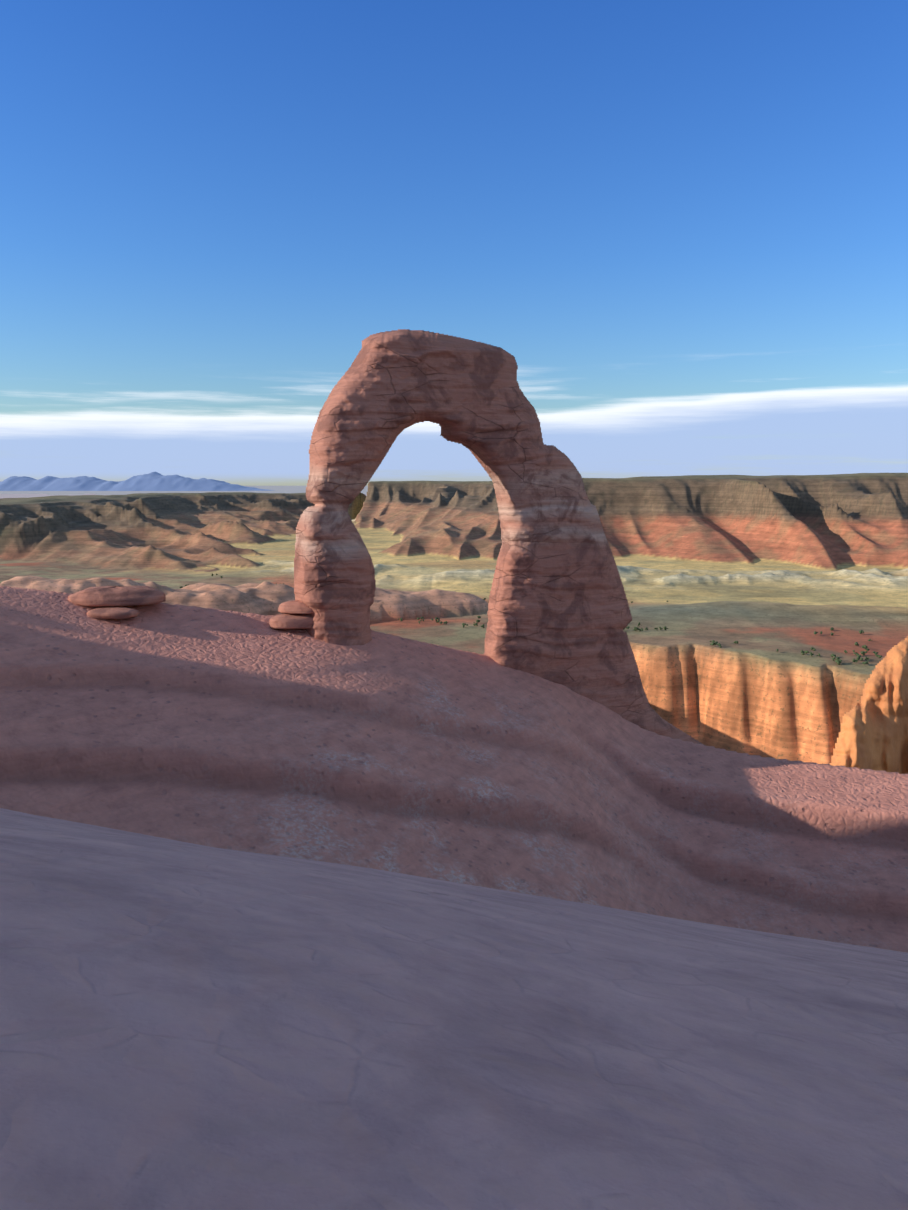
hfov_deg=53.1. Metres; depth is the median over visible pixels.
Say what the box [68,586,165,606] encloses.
rim slab boulder
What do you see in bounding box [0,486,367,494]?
distant plain
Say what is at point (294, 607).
boulder by leg
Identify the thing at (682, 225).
sky
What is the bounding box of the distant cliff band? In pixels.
[0,494,366,497]
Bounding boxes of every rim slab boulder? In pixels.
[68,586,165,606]
[87,607,138,618]
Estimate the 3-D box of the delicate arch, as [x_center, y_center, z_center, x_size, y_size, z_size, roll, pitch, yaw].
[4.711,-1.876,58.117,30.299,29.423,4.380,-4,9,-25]
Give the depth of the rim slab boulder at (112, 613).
47.71 m
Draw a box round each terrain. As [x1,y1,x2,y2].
[0,473,907,763]
[0,586,907,1209]
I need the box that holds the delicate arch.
[294,329,705,745]
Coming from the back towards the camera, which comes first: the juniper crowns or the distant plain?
the distant plain
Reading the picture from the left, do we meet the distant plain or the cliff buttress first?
the distant plain
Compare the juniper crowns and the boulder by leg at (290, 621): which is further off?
the juniper crowns
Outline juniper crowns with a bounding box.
[179,574,881,664]
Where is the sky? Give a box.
[0,0,907,485]
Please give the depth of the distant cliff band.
15048.88 m
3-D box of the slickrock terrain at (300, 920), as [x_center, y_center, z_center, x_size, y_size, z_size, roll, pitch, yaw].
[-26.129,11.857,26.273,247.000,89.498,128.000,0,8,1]
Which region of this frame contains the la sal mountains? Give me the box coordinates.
[0,472,271,490]
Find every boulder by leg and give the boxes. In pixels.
[269,613,312,628]
[278,600,313,613]
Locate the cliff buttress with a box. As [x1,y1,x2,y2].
[829,636,907,773]
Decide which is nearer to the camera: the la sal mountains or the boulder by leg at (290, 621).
the boulder by leg at (290, 621)

